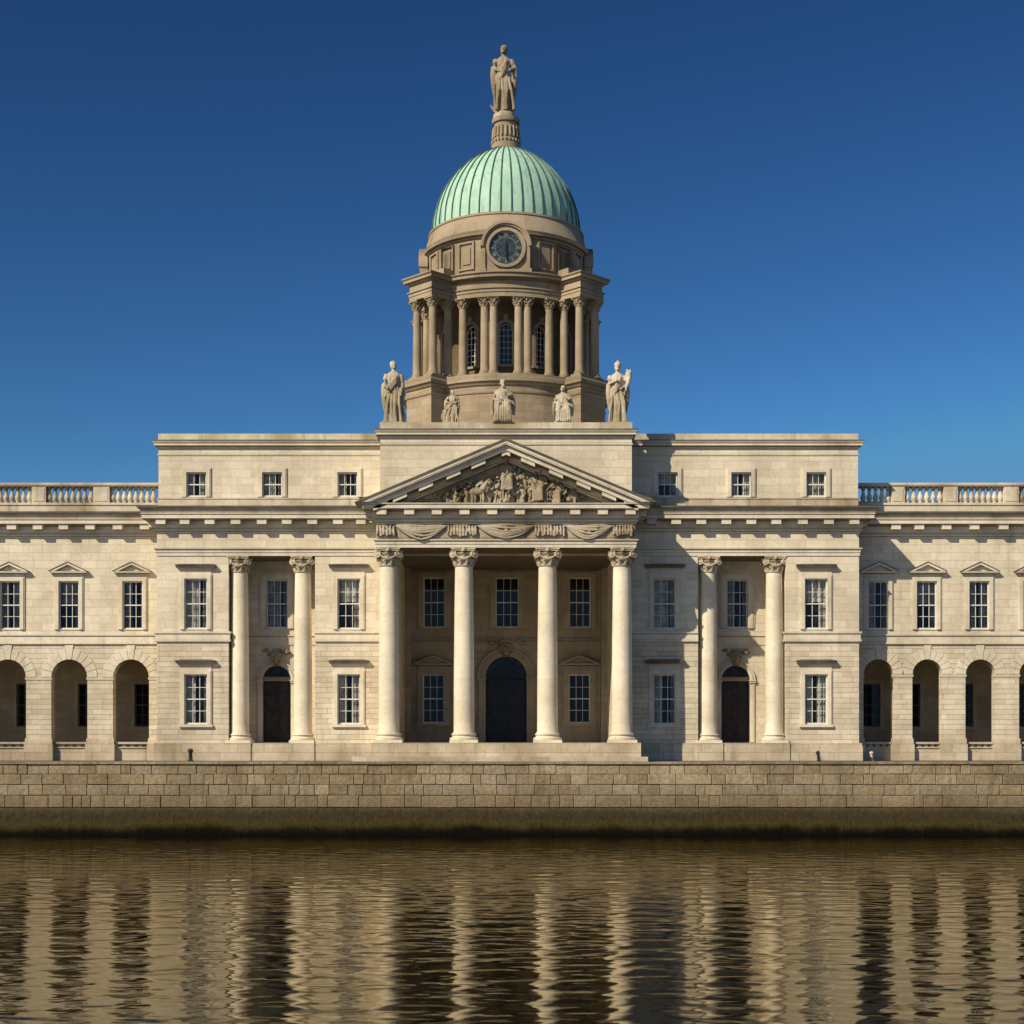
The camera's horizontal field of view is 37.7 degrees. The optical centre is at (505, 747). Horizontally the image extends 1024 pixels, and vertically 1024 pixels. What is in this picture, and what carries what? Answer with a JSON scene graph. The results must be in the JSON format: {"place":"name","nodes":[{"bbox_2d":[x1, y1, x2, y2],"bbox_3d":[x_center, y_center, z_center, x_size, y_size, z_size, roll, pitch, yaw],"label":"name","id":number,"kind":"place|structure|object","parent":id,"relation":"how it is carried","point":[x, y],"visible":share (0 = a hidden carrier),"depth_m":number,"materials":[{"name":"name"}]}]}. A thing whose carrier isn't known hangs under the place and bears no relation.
{"place":"outdoors","nodes":[
{"label":"outdoors","id":0,"kind":"place"},
{"bbox_2d":[0,115,1023,761],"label":"domed building","id":1,"kind":"structure","parent":0,"point":[530,583],"depth_m":75.62,"materials":[{"name":"stone"}]},
{"bbox_2d":[0,561,29,629],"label":"window","id":2,"kind":"structure","parent":1,"relation":"in","point":[12,579],"depth_m":76.86,"materials":[{"name":"white paint"}]},
{"bbox_2d":[12,680,25,728],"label":"window","id":3,"kind":"structure","parent":1,"relation":"in","point":[19,686],"depth_m":81.36,"materials":[{"name":"glass"}]},
{"bbox_2d":[48,561,88,629],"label":"window","id":4,"kind":"structure","parent":1,"relation":"in","point":[68,579],"depth_m":76.80,"materials":[{"name":"white paint"}]},
{"bbox_2d":[73,680,86,728],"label":"window","id":5,"kind":"structure","parent":1,"relation":"in","point":[80,686],"depth_m":81.36,"materials":[{"name":"glass"}]},
{"bbox_2d":[112,561,152,629],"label":"window","id":6,"kind":"structure","parent":1,"relation":"in","point":[132,577],"depth_m":76.79,"materials":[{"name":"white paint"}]},
{"bbox_2d":[130,680,148,728],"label":"window","id":7,"kind":"structure","parent":1,"relation":"in","point":[139,688],"depth_m":81.38,"materials":[{"name":"glass"}]},
{"bbox_2d":[174,564,215,629],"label":"window","id":8,"kind":"structure","parent":1,"relation":"in","point":[195,579],"depth_m":75.06,"materials":[{"name":"white paint"}]},
{"bbox_2d":[174,659,215,726],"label":"window","id":9,"kind":"structure","parent":1,"relation":"in","point":[195,674],"depth_m":74.99,"materials":[{"name":"white paint"}]},
{"bbox_2d":[182,468,210,497],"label":"window","id":10,"kind":"structure","parent":1,"relation":"in","point":[196,482],"depth_m":75.36,"materials":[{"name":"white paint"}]},
{"bbox_2d":[257,468,286,497],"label":"window","id":11,"kind":"structure","parent":1,"relation":"in","point":[271,482],"depth_m":75.36,"materials":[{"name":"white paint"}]},
{"bbox_2d":[256,648,293,741],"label":"door","id":12,"kind":"structure","parent":1,"relation":"in","point":[278,680],"depth_m":77.35,"materials":[{"name":"black paint"}]},
{"bbox_2d":[260,573,294,628],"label":"window","id":13,"kind":"structure","parent":1,"relation":"in","point":[277,590],"depth_m":77.16,"materials":[{"name":"white paint"}]},
{"bbox_2d":[333,468,361,497],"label":"window","id":14,"kind":"structure","parent":1,"relation":"in","point":[347,482],"depth_m":75.36,"materials":[{"name":"white paint"}]},
{"bbox_2d":[328,564,368,629],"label":"window","id":15,"kind":"structure","parent":1,"relation":"in","point":[348,579],"depth_m":75.06,"materials":[{"name":"white paint"}]},
{"bbox_2d":[328,659,368,726],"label":"window","id":16,"kind":"structure","parent":1,"relation":"in","point":[348,674],"depth_m":74.99,"materials":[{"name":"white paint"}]},
{"bbox_2d":[381,361,405,421],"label":"statue","id":17,"kind":"object","parent":1,"relation":"on","point":[393,394],"visible":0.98,"depth_m":72.95,"materials":[{"name":"stone"}]},
{"bbox_2d":[412,654,453,725],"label":"window","id":18,"kind":"structure","parent":1,"relation":"in","point":[433,671],"depth_m":80.94,"materials":[{"name":"white paint"}]},
{"bbox_2d":[418,572,450,628],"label":"window","id":19,"kind":"structure","parent":1,"relation":"in","point":[434,588],"depth_m":81.06,"materials":[{"name":"white paint"}]},
{"bbox_2d":[440,325,443,375],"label":"window","id":20,"kind":"structure","parent":1,"relation":"in","point":[441,340],"depth_m":82.42,"materials":[{"name":"white paint"}]},
{"bbox_2d":[441,390,459,421],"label":"statue","id":21,"kind":"object","parent":1,"relation":"on","point":[450,411],"visible":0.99,"depth_m":73.08,"materials":[{"name":"stone"}]},
{"bbox_2d":[467,317,479,369],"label":"window","id":22,"kind":"structure","parent":1,"relation":"in","point":[474,334],"depth_m":80.96,"materials":[{"name":"white paint"}]},
{"bbox_2d":[490,379,515,421],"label":"statue","id":23,"kind":"object","parent":1,"relation":"on","point":[502,405],"visible":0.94,"depth_m":72.69,"materials":[{"name":"stone"}]},
{"bbox_2d":[490,45,517,117],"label":"statue","id":24,"kind":"object","parent":1,"relation":"on","point":[504,86],"visible":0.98,"depth_m":83.62,"materials":[{"name":"stone"}]},
{"bbox_2d":[476,639,535,742],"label":"door","id":25,"kind":"structure","parent":1,"relation":"in","point":[506,685],"depth_m":81.26,"materials":[{"name":"paint"}]},
{"bbox_2d":[498,314,513,366],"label":"window","id":26,"kind":"structure","parent":1,"relation":"in","point":[505,333],"depth_m":80.75,"materials":[{"name":"glass"}]},
{"bbox_2d":[490,572,524,628],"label":"window","id":27,"kind":"structure","parent":1,"relation":"in","point":[507,589],"depth_m":81.06,"materials":[{"name":"white paint"}]},
{"bbox_2d":[532,317,544,369],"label":"window","id":28,"kind":"structure","parent":1,"relation":"in","point":[537,334],"depth_m":80.96,"materials":[{"name":"white paint"}]},
{"bbox_2d":[552,385,573,421],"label":"statue","id":29,"kind":"object","parent":1,"relation":"on","point":[563,406],"visible":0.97,"depth_m":72.76,"materials":[{"name":"stone"}]},
{"bbox_2d":[568,325,571,375],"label":"window","id":30,"kind":"structure","parent":1,"relation":"in","point":[570,340],"depth_m":82.42,"materials":[{"name":"white paint"}]},
{"bbox_2d":[558,654,599,725],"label":"window","id":31,"kind":"structure","parent":1,"relation":"in","point":[579,671],"depth_m":80.94,"materials":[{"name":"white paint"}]},
{"bbox_2d":[563,572,595,628],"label":"window","id":32,"kind":"structure","parent":1,"relation":"in","point":[579,588],"depth_m":81.06,"materials":[{"name":"white paint"}]},
{"bbox_2d":[606,360,631,421],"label":"statue","id":33,"kind":"object","parent":1,"relation":"on","point":[617,394],"visible":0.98,"depth_m":72.94,"materials":[{"name":"stone"}]},
{"bbox_2d":[644,564,684,629],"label":"window","id":34,"kind":"structure","parent":1,"relation":"in","point":[664,579],"depth_m":75.06,"materials":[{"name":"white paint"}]},
{"bbox_2d":[645,659,684,726],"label":"window","id":35,"kind":"structure","parent":1,"relation":"in","point":[664,674],"depth_m":75.06,"materials":[{"name":"white paint"}]},
{"bbox_2d":[653,468,681,497],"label":"window","id":36,"kind":"structure","parent":1,"relation":"in","point":[667,482],"depth_m":75.36,"materials":[{"name":"white paint"}]},
{"bbox_2d":[717,648,755,741],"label":"door","id":37,"kind":"structure","parent":1,"relation":"in","point":[733,681],"depth_m":77.35,"materials":[{"name":"black paint"}]},
{"bbox_2d":[720,573,754,628],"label":"window","id":38,"kind":"structure","parent":1,"relation":"in","point":[737,590],"depth_m":77.16,"materials":[{"name":"white paint"}]},
{"bbox_2d":[726,468,755,497],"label":"window","id":39,"kind":"structure","parent":1,"relation":"in","point":[740,482],"depth_m":75.36,"materials":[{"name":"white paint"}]},
{"bbox_2d":[801,468,830,497],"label":"window","id":40,"kind":"structure","parent":1,"relation":"in","point":[815,482],"depth_m":75.36,"materials":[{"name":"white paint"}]},
{"bbox_2d":[796,564,837,629],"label":"window","id":41,"kind":"structure","parent":1,"relation":"in","point":[815,579],"depth_m":75.06,"materials":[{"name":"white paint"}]},
{"bbox_2d":[796,659,837,726],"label":"window","id":42,"kind":"structure","parent":1,"relation":"in","point":[815,674],"depth_m":74.99,"materials":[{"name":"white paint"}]},
{"bbox_2d":[863,680,884,728],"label":"window","id":43,"kind":"structure","parent":1,"relation":"in","point":[872,689],"depth_m":81.76,"materials":[{"name":"glass"}]},
{"bbox_2d":[859,561,898,629],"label":"window","id":44,"kind":"structure","parent":1,"relation":"in","point":[878,577],"depth_m":76.77,"materials":[{"name":"white paint"}]},
{"bbox_2d":[912,680,924,728],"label":"window","id":45,"kind":"structure","parent":1,"relation":"in","point":[917,685],"depth_m":81.36,"materials":[{"name":"glass"}]},
{"bbox_2d":[907,561,946,629],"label":"window","id":46,"kind":"structure","parent":1,"relation":"in","point":[926,577],"depth_m":76.80,"materials":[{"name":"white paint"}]},
{"bbox_2d":[965,680,977,728],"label":"window","id":47,"kind":"structure","parent":1,"relation":"in","point":[970,685],"depth_m":81.36,"materials":[{"name":"glass"}]},
{"bbox_2d":[959,561,999,629],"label":"window","id":48,"kind":"structure","parent":1,"relation":"in","point":[978,579],"depth_m":76.80,"materials":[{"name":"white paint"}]},
{"bbox_2d":[1013,567,1023,629],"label":"window","id":49,"kind":"structure","parent":1,"relation":"in","point":[1020,571],"depth_m":76.71,"materials":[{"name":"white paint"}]},
{"bbox_2d":[1019,680,1023,728],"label":"window","id":50,"kind":"structure","parent":1,"relation":"in","point":[1021,682],"depth_m":81.42,"materials":[{"name":"glass"}]},
{"bbox_2d":[0,835,1023,1023],"bbox_3d":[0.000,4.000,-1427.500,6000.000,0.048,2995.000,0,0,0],"label":"river","id":51,"kind":"structure","parent":0,"point":[511,929],"depth_m":33.05,"materials":[{"name":"liquid"}]},
{"bbox_2d":[0,762,1023,834],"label":"quay wall","id":52,"kind":"structure","parent":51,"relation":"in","point":[511,798],"depth_m":68.97,"materials":[{"name":"stone"}]},
{"bbox_2d":[0,0,1023,500],"label":"sky","id":53,"kind":"structure","parent":0,"point":[800,216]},
{"label":"ground","id":54,"kind":"structure","parent":0,"visible":0},
{"bbox_2d":[0,761,1023,761],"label":"quay pavement","id":55,"kind":"structure","parent":54,"relation":"on","point":[648,761],"depth_m":72.45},
{"bbox_2d":[187,748,193,760],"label":"mooring bollard","id":56,"kind":"object","parent":55,"relation":"on","point":[190,752],"visible":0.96,"depth_m":73.91,"materials":[{"name":"metal"}]},
{"bbox_2d":[816,751,820,760],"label":"mooring bollard","id":57,"kind":"object","parent":55,"relation":"on","point":[818,755],"visible":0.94,"depth_m":73.92,"materials":[{"name":"metal"}]},
{"bbox_2d":[818,746,857,760],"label":"mooring rope","id":58,"kind":"object","parent":55,"relation":"on","point":[834,760],"visible":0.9,"depth_m":73.80,"materials":[{"name":"beige fabric"}]},
{"bbox_2d":[869,751,873,760],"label":"stone bollard","id":59,"kind":"object","parent":55,"relation":"on","point":[871,753],"visible":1,"depth_m":75.53,"materials":[{"name":"beige stone"}]}
]}

